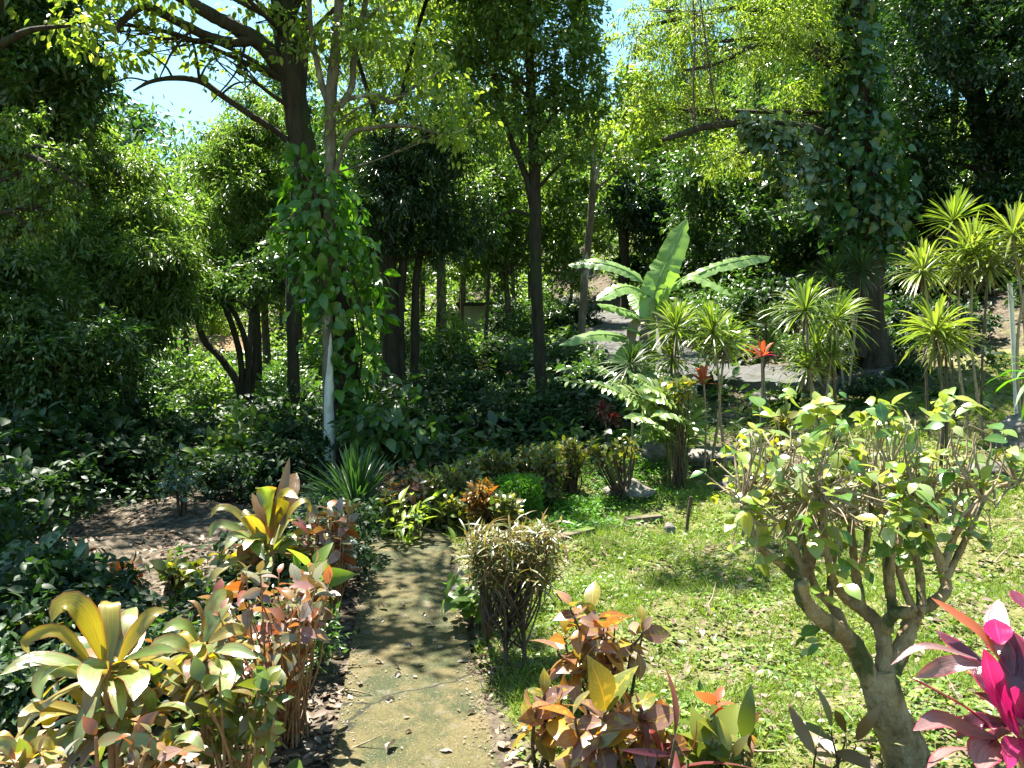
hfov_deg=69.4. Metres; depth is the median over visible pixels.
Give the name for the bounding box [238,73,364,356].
forest tree
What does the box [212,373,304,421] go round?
understory shrub
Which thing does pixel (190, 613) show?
understory shrub
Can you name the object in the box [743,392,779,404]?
rock
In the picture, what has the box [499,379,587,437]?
understory shrub
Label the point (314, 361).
understory shrub
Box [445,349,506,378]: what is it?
understory shrub
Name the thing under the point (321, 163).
forest tree
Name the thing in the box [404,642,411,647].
fallen leaf
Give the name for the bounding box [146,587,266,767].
cordyline
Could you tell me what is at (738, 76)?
forest tree
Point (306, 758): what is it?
leaf litter
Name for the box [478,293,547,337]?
understory shrub
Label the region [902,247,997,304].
understory shrub
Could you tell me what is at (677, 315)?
dracaena
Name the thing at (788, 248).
understory shrub
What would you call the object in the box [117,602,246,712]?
understory shrub
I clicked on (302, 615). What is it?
copper shrub
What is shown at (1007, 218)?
understory shrub
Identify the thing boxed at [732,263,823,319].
understory shrub
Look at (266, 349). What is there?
forest tree
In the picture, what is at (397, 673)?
fallen leaf
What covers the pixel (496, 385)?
understory shrub
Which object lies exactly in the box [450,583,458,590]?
rock
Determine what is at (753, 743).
croton
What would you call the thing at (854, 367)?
understory shrub
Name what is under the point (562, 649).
twig litter
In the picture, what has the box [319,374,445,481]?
arching shrub
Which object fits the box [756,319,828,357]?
understory shrub
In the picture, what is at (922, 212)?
understory shrub
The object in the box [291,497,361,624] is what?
copper shrub
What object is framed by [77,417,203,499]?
understory shrub
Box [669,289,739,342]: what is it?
understory shrub
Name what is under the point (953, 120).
forest tree
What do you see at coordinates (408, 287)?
forest tree
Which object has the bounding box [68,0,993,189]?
sky
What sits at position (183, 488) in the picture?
shrub
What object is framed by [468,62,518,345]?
slim tree
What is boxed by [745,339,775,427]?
red cordyline
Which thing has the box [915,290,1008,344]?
understory shrub
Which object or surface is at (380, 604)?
fallen leaf
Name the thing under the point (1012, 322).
white post
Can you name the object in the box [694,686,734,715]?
croton
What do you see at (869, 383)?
understory shrub
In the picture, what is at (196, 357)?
understory shrub
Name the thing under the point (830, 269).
dracaena
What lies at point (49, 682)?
understory shrub
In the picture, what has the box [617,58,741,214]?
forest tree
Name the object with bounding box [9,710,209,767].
copper shrub
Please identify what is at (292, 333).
canopy tree
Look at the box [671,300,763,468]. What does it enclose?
dracaena
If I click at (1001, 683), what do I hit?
pink cordyline
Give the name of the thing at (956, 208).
dracaena
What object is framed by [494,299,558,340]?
understory shrub
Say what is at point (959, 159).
understory shrub
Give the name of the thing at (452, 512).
hedge croton
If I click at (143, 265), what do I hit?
mango tree
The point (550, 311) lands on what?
understory shrub
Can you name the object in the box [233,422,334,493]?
understory shrub
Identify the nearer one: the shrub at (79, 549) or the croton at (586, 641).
the croton at (586, 641)
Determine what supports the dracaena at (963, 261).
on the ground at (198, 520)
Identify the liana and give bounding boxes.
[686,0,701,132]
[692,0,724,136]
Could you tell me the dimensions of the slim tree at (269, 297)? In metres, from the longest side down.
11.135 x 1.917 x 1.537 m
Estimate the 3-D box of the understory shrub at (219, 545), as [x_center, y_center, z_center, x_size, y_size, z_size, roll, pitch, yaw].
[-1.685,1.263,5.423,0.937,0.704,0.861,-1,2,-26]
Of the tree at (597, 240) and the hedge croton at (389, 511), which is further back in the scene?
the tree at (597, 240)
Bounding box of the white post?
[1007,283,1017,414]
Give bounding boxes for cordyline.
[0,591,194,767]
[0,726,66,767]
[119,722,214,767]
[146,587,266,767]
[201,457,332,606]
[618,667,750,767]
[680,364,724,471]
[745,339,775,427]
[891,590,1023,767]
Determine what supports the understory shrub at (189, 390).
on the ground at (198, 520)
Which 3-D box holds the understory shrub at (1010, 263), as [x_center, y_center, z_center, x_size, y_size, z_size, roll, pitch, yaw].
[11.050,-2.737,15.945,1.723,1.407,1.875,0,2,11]
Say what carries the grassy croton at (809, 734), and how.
on the ground at (198, 520)
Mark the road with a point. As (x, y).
(615, 322)
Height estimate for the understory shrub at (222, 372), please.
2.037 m
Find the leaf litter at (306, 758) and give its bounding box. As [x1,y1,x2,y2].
[0,222,1023,767]
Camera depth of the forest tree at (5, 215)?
18.81 m
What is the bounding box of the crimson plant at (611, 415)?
[586,399,622,442]
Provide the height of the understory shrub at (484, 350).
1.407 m
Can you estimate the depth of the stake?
7.59 m
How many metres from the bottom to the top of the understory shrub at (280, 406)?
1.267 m
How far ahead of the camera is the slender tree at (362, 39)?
9.85 m
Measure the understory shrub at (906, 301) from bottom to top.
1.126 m
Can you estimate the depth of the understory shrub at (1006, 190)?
19.17 m
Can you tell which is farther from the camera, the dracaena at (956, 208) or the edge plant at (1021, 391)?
the dracaena at (956, 208)
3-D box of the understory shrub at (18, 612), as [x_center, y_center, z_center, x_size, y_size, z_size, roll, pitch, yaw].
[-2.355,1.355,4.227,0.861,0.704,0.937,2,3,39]
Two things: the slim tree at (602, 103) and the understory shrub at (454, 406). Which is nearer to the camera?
the understory shrub at (454, 406)
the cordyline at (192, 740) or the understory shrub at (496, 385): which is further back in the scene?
the understory shrub at (496, 385)
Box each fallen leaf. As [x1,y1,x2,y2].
[378,602,386,607]
[385,696,394,702]
[385,738,396,752]
[394,671,400,677]
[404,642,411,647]
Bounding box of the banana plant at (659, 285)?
[559,219,770,444]
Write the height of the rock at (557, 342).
0.752 m
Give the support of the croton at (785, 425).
on the ground at (198, 520)
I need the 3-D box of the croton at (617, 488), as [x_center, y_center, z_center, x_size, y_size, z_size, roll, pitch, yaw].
[1.211,1.021,8.815,0.720,0.902,0.700,0,2,0]
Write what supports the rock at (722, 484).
on the ground at (198, 520)
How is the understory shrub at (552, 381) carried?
on the ground at (198, 520)
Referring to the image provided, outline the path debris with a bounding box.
[330,539,494,767]
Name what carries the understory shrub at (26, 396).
on the ground at (198, 520)
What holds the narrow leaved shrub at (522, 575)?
on the ground at (198, 520)
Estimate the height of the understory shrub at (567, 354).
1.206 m
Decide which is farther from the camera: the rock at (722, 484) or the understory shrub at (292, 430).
the understory shrub at (292, 430)
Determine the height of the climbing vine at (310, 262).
3.938 m
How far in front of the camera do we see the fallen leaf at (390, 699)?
3.69 m
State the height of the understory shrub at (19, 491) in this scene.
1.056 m
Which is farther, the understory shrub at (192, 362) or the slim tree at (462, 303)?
the slim tree at (462, 303)
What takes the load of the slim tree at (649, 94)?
on the ground at (198, 520)
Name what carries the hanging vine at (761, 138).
hanging from the vine tree at (788, 30)
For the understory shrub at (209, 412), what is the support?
on the ground at (198, 520)
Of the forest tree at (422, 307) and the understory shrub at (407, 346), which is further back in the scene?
the forest tree at (422, 307)
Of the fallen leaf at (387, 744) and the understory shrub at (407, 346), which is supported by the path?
the fallen leaf at (387, 744)
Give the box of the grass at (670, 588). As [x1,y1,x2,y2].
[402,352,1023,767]
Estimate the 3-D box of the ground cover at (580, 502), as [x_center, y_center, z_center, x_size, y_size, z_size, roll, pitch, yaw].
[1.495,1.094,9.760,2.726,0.808,5.667,1,2,27]
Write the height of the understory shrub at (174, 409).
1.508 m
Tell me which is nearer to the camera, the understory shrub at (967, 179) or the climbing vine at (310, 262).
the climbing vine at (310, 262)
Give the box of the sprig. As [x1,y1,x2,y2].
[433,569,497,630]
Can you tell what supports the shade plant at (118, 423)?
on the ground at (198, 520)
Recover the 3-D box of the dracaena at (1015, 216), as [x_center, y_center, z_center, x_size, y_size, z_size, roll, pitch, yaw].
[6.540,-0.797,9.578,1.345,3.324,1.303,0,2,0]
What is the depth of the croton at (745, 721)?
2.65 m
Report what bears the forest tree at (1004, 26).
on the ground at (198, 520)
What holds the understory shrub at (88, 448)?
on the ground at (198, 520)
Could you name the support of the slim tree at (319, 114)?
on the ground at (198, 520)
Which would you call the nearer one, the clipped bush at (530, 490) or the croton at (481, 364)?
the clipped bush at (530, 490)
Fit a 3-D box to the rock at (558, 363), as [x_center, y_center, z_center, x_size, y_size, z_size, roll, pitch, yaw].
[1.273,-0.448,19.000,1.023,0.588,0.628,0,2,0]
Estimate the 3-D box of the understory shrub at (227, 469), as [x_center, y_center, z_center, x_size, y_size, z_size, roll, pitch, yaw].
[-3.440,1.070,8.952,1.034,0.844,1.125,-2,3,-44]
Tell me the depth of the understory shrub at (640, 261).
30.18 m
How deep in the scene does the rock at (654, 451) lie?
10.32 m
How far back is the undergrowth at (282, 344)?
36.01 m
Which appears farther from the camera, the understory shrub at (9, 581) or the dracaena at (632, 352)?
the dracaena at (632, 352)
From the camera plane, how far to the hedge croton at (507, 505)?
7.10 m
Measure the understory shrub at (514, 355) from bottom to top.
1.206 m
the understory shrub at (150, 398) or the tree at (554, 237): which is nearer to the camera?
the understory shrub at (150, 398)
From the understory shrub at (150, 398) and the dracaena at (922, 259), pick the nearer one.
the dracaena at (922, 259)
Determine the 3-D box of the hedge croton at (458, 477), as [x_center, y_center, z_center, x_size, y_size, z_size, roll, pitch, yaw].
[-0.587,1.183,8.037,0.701,0.777,0.727,0,2,0]
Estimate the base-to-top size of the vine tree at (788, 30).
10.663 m
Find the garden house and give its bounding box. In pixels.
[456,302,517,341]
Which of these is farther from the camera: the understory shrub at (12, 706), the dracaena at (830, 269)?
the dracaena at (830, 269)
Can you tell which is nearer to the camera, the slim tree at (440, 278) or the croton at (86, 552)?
the croton at (86, 552)
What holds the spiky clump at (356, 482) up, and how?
on the ground at (198, 520)
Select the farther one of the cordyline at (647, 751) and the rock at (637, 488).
the rock at (637, 488)
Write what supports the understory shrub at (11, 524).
on the ground at (198, 520)
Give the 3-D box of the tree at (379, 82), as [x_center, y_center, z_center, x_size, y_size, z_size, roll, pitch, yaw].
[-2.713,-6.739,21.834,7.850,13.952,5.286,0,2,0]
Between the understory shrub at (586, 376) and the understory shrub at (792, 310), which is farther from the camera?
the understory shrub at (792, 310)
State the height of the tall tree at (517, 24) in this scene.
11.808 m
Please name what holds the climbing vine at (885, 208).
attached to the vine tree at (788, 30)
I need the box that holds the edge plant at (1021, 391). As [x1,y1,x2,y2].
[982,356,1023,419]
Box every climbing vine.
[264,141,401,430]
[796,0,922,275]
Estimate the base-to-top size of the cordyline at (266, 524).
1.170 m
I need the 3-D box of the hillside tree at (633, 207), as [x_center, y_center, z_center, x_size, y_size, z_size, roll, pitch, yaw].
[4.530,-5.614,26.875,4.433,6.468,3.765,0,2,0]
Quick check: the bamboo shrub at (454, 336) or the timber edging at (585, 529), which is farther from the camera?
the bamboo shrub at (454, 336)
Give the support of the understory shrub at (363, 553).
on the ground at (198, 520)
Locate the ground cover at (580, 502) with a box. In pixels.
[519,425,733,535]
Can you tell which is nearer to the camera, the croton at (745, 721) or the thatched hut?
the croton at (745, 721)
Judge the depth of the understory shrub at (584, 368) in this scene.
15.93 m
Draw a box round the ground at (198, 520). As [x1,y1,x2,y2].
[0,138,1023,767]
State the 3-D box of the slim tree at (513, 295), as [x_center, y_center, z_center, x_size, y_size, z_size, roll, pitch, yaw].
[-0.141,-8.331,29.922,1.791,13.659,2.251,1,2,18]
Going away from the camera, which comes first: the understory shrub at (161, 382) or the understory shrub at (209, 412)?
the understory shrub at (209, 412)
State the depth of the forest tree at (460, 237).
33.80 m
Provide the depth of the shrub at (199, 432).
11.38 m
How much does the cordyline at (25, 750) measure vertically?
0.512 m
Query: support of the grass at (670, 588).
on the ground at (198, 520)
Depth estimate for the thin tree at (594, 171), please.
19.28 m
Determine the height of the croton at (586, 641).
0.660 m
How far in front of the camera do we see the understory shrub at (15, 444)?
7.71 m
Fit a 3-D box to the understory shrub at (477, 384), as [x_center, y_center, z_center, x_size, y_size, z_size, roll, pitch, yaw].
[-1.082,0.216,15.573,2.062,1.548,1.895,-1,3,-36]
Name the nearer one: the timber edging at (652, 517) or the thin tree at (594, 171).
the timber edging at (652, 517)
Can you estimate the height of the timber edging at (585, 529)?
0.202 m
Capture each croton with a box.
[0,597,77,645]
[77,544,89,589]
[107,554,149,594]
[148,547,210,591]
[372,488,412,535]
[376,465,426,525]
[406,467,455,527]
[426,489,468,534]
[427,458,484,514]
[460,476,498,531]
[467,447,517,485]
[476,358,493,381]
[488,490,525,532]
[509,668,579,767]
[512,443,542,479]
[531,441,569,505]
[531,580,630,707]
[540,655,641,767]
[552,435,588,494]
[585,433,641,503]
[600,691,689,767]
[607,605,669,695]
[655,375,697,492]
[677,703,752,767]
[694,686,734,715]
[697,684,757,767]
[733,403,800,486]
[746,712,762,764]
[788,685,909,767]
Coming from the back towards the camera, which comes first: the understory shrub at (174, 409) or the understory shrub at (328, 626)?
the understory shrub at (174, 409)
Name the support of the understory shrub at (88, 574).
on the ground at (198, 520)
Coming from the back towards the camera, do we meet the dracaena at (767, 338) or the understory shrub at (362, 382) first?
the understory shrub at (362, 382)
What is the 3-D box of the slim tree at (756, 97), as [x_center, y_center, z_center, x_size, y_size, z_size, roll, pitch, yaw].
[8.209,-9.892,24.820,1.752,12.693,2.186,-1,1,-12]
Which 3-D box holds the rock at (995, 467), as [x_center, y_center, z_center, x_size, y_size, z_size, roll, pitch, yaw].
[5.620,0.997,8.660,0.574,0.211,0.523,0,2,0]
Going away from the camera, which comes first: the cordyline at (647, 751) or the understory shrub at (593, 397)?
the cordyline at (647, 751)
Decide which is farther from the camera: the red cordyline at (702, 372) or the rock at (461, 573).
the red cordyline at (702, 372)
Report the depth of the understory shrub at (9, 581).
4.22 m
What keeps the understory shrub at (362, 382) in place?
on the ground at (198, 520)
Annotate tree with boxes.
[0,0,98,256]
[0,0,139,207]
[0,42,199,327]
[0,44,112,260]
[0,228,163,422]
[6,106,222,416]
[7,0,364,478]
[113,94,167,154]
[146,109,214,216]
[151,6,341,367]
[155,105,339,370]
[166,77,305,392]
[174,234,309,417]
[181,175,268,358]
[189,300,247,355]
[222,0,392,416]
[232,92,274,344]
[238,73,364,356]
[252,86,430,331]
[253,0,504,482]
[273,290,304,340]
[308,0,527,342]
[312,83,338,215]
[321,0,516,402]
[348,182,436,344]
[383,85,527,320]
[403,176,471,321]
[414,4,474,378]
[416,0,638,394]
[434,139,619,337]
[446,43,489,324]
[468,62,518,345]
[472,70,604,301]
[498,55,527,305]
[526,96,616,276]
[539,95,668,360]
[560,53,704,282]
[564,47,611,307]
[581,139,686,309]
[597,0,896,369]
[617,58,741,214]
[634,54,660,259]
[646,0,711,266]
[652,32,845,282]
[688,21,751,155]
[690,384,1023,767]
[708,46,804,226]
[721,0,944,134]
[730,0,785,266]
[839,0,1023,218]
[871,0,961,175]
[927,58,994,140]
[952,1,1022,101]
[977,0,1023,63]
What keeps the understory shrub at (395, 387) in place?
on the ground at (198, 520)
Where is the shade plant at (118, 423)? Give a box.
[70,398,156,491]
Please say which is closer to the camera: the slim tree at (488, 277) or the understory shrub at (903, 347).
the understory shrub at (903, 347)
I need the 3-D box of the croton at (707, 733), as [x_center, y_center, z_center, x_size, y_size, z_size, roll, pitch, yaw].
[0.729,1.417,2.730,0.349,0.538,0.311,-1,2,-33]
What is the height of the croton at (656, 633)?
0.520 m
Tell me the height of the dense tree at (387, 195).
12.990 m
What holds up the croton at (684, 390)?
on the ground at (198, 520)
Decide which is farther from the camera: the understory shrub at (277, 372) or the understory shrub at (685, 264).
the understory shrub at (685, 264)
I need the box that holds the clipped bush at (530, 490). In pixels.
[494,472,543,526]
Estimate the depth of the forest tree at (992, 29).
27.80 m
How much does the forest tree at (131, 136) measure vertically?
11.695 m
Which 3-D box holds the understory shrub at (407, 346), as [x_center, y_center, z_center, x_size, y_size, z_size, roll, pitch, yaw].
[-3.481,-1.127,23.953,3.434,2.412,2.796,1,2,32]
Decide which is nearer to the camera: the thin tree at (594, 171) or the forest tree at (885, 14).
the thin tree at (594, 171)
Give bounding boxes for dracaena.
[596,339,667,466]
[637,296,711,469]
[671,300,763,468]
[740,301,799,403]
[757,277,880,463]
[800,243,900,403]
[885,294,987,486]
[886,236,968,436]
[920,184,989,424]
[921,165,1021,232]
[925,211,1023,438]
[960,194,1023,412]
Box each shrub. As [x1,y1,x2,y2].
[0,398,91,492]
[0,403,99,482]
[0,444,111,542]
[0,487,70,564]
[0,520,151,612]
[0,528,92,591]
[0,533,104,642]
[0,549,189,649]
[0,577,79,659]
[0,609,123,731]
[0,632,82,738]
[2,388,120,427]
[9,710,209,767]
[10,386,155,493]
[39,355,184,418]
[59,642,194,728]
[66,372,205,458]
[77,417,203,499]
[104,346,204,416]
[117,325,238,386]
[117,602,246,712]
[120,407,218,465]
[139,380,220,443]
[148,582,260,658]
[150,354,238,403]
[152,442,211,516]
[162,543,301,623]
[169,371,236,416]
[171,396,249,456]
[178,438,280,502]
[179,398,294,474]
[185,655,293,767]
[189,345,265,392]
[198,551,339,749]
[204,385,319,436]
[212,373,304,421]
[213,511,345,589]
[226,340,317,401]
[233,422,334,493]
[239,578,357,673]
[241,379,322,435]
[248,365,322,418]
[254,401,338,473]
[265,339,321,386]
[280,494,382,584]
[286,483,385,545]
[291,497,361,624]
[315,342,420,400]
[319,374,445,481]
[363,312,432,371]
[363,379,441,428]
[364,363,472,412]
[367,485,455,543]
[374,361,462,391]
[405,302,480,377]
[406,336,478,381]
[406,384,487,441]
[407,310,479,350]
[417,358,512,411]
[444,358,505,394]
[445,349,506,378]
[448,378,524,428]
[449,508,573,669]
[470,383,540,433]
[473,326,531,360]
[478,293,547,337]
[491,333,552,369]
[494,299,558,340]
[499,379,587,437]
[511,283,579,331]
[530,370,592,407]
[539,370,628,427]
[545,296,605,330]
[545,327,612,365]
[554,340,637,395]
[562,393,629,433]
[577,348,641,399]
[605,234,656,282]
[635,221,722,270]
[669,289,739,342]
[679,219,769,277]
[685,267,776,325]
[715,211,805,269]
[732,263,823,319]
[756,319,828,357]
[757,294,849,335]
[773,223,846,272]
[783,282,851,330]
[789,335,861,375]
[826,334,878,369]
[835,368,888,402]
[883,351,941,388]
[884,240,955,294]
[884,284,948,332]
[887,171,971,241]
[887,318,928,362]
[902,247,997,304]
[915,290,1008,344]
[927,138,968,189]
[940,154,1023,193]
[945,216,1021,270]
[972,160,1023,218]
[980,236,1023,277]
[992,176,1023,207]
[1000,272,1023,310]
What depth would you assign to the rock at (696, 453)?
10.02 m
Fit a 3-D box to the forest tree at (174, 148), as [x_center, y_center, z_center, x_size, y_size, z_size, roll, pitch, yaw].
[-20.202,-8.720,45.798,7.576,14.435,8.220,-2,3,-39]
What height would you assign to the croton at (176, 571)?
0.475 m
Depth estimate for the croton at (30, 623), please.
4.00 m
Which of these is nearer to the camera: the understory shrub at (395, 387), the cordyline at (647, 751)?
the cordyline at (647, 751)
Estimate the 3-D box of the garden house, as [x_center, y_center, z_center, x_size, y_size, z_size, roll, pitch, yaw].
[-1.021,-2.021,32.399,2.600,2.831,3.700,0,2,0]
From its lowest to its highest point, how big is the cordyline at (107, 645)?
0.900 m
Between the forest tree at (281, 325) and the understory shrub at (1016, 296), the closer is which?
the understory shrub at (1016, 296)
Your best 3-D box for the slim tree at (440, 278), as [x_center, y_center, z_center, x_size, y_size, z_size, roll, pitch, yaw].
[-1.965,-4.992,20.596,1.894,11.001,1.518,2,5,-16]
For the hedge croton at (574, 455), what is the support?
on the ground at (198, 520)
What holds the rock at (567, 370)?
on the ground at (198, 520)
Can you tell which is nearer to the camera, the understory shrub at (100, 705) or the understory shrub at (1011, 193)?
the understory shrub at (100, 705)
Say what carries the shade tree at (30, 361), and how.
on the ground at (198, 520)
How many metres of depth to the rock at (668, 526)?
7.70 m
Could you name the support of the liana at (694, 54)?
hanging from the vine tree at (788, 30)
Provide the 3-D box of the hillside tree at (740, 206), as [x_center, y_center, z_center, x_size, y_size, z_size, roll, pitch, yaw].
[7.359,-6.747,22.521,6.122,8.101,5.347,0,2,10]
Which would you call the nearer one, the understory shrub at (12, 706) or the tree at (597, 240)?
the understory shrub at (12, 706)
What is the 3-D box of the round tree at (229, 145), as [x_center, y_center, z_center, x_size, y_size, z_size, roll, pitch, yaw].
[-6.457,-3.106,17.495,4.040,8.547,3.442,0,2,0]
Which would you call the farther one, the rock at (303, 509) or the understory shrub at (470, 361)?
the understory shrub at (470, 361)
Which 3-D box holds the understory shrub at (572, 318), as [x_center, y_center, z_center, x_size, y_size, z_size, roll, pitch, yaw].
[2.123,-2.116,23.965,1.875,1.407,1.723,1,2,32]
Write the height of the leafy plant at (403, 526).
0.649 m
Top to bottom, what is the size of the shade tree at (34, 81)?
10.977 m
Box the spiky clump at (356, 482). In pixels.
[292,441,423,539]
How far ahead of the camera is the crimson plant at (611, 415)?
11.18 m
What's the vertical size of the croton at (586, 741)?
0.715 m
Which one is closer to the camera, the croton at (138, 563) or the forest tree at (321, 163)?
the croton at (138, 563)
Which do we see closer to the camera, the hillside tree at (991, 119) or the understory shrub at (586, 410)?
the understory shrub at (586, 410)
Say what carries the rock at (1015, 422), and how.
on the ground at (198, 520)
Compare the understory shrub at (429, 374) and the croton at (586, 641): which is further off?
the understory shrub at (429, 374)
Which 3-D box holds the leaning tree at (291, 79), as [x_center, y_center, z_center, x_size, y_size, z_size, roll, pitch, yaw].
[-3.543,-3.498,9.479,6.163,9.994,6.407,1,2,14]
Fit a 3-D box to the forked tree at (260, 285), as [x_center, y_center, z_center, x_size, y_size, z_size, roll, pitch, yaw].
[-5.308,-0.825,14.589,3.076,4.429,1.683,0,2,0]
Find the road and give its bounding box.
[549,295,895,394]
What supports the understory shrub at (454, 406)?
on the ground at (198, 520)
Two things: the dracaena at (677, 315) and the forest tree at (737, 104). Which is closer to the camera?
the dracaena at (677, 315)
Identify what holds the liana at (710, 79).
hanging from the vine tree at (788, 30)
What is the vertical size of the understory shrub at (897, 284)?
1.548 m
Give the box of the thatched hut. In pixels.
[171,335,243,359]
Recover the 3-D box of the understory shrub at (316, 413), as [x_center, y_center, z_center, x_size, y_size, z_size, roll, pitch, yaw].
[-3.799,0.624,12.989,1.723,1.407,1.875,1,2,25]
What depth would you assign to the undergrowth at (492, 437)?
12.38 m
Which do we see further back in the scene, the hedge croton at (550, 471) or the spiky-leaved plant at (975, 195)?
the spiky-leaved plant at (975, 195)
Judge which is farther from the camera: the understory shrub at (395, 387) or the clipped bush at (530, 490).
the understory shrub at (395, 387)
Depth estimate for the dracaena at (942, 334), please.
8.38 m
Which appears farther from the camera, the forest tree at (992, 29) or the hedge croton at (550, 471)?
the forest tree at (992, 29)
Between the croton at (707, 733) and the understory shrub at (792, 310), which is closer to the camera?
the croton at (707, 733)
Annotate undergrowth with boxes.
[0,165,1023,767]
[44,86,1017,391]
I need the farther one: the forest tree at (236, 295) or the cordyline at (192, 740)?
the forest tree at (236, 295)
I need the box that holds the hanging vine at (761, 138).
[726,106,842,225]
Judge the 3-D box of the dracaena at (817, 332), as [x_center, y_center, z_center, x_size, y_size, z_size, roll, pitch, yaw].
[3.336,0.109,8.078,1.366,2.567,1.000,-1,2,-20]
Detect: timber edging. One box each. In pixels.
[554,527,595,542]
[624,514,662,524]
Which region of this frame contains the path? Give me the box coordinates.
[329,525,499,767]
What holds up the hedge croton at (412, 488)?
on the ground at (198, 520)
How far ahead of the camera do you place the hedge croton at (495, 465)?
8.64 m
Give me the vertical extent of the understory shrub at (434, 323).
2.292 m
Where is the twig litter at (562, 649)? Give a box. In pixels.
[8,397,1023,767]
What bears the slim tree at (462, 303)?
on the ground at (198, 520)
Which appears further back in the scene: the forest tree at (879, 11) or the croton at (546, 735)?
the forest tree at (879, 11)
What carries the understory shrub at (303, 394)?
on the ground at (198, 520)
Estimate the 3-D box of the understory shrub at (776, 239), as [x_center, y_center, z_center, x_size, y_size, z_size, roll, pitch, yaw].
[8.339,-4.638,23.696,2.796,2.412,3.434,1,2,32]
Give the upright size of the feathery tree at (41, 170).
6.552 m
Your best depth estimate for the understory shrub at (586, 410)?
12.44 m
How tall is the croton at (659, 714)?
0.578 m
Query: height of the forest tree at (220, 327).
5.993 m
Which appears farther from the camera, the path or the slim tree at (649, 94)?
the slim tree at (649, 94)
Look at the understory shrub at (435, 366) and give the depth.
19.59 m
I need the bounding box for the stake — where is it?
[685,496,692,532]
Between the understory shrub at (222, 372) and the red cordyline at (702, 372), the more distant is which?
the understory shrub at (222, 372)
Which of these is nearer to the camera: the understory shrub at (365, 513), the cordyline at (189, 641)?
the cordyline at (189, 641)
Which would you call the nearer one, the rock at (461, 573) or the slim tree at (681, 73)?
the rock at (461, 573)
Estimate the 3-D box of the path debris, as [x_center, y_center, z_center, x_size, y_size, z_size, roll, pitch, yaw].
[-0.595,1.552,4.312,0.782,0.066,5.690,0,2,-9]
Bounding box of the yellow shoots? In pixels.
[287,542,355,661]
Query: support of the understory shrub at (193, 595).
on the ground at (198, 520)
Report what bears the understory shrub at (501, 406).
on the ground at (198, 520)
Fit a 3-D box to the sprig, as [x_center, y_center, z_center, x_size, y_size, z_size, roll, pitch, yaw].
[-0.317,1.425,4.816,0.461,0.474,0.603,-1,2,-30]
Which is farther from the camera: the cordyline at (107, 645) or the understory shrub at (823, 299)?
the understory shrub at (823, 299)
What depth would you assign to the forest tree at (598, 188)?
41.39 m
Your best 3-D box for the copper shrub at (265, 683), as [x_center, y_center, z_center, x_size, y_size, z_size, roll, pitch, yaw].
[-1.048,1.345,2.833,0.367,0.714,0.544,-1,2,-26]
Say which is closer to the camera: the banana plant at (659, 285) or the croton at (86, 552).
the croton at (86, 552)
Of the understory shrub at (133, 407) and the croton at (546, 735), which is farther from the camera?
the understory shrub at (133, 407)
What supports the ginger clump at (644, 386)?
on the ground at (198, 520)
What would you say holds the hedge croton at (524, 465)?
on the ground at (198, 520)
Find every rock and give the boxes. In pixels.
[297,494,322,512]
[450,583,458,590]
[455,568,466,581]
[546,357,579,371]
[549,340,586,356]
[562,365,579,380]
[602,478,656,502]
[641,441,666,465]
[663,522,676,534]
[684,446,741,468]
[709,479,750,491]
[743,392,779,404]
[966,461,1020,478]
[992,412,1023,450]
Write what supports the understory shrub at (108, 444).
on the ground at (198, 520)
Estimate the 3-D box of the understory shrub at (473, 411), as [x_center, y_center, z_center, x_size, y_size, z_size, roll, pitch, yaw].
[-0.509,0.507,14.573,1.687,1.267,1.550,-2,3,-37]
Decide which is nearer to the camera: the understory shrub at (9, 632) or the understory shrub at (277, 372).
the understory shrub at (9, 632)
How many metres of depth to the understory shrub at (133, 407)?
10.89 m
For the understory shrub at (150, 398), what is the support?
on the ground at (198, 520)
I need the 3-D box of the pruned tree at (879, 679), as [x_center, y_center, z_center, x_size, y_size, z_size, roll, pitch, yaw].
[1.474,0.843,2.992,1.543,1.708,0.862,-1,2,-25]
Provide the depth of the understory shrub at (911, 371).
12.70 m
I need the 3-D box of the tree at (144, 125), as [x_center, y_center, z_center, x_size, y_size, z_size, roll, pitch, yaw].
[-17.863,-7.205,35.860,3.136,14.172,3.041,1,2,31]
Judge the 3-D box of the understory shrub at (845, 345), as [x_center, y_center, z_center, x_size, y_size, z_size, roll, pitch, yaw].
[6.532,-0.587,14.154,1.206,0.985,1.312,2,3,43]
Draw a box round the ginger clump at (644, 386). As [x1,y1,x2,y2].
[563,352,712,481]
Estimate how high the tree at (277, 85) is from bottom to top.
13.441 m
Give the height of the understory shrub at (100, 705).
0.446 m
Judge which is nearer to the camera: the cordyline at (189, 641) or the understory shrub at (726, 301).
the cordyline at (189, 641)
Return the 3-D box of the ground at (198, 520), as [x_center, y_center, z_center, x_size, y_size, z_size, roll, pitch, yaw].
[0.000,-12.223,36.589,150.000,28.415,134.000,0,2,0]
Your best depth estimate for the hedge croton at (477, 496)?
7.27 m
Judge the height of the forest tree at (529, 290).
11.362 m
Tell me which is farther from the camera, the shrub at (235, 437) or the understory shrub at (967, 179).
the understory shrub at (967, 179)
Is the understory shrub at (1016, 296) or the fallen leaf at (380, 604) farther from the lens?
the understory shrub at (1016, 296)
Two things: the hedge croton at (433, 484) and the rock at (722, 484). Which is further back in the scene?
the rock at (722, 484)

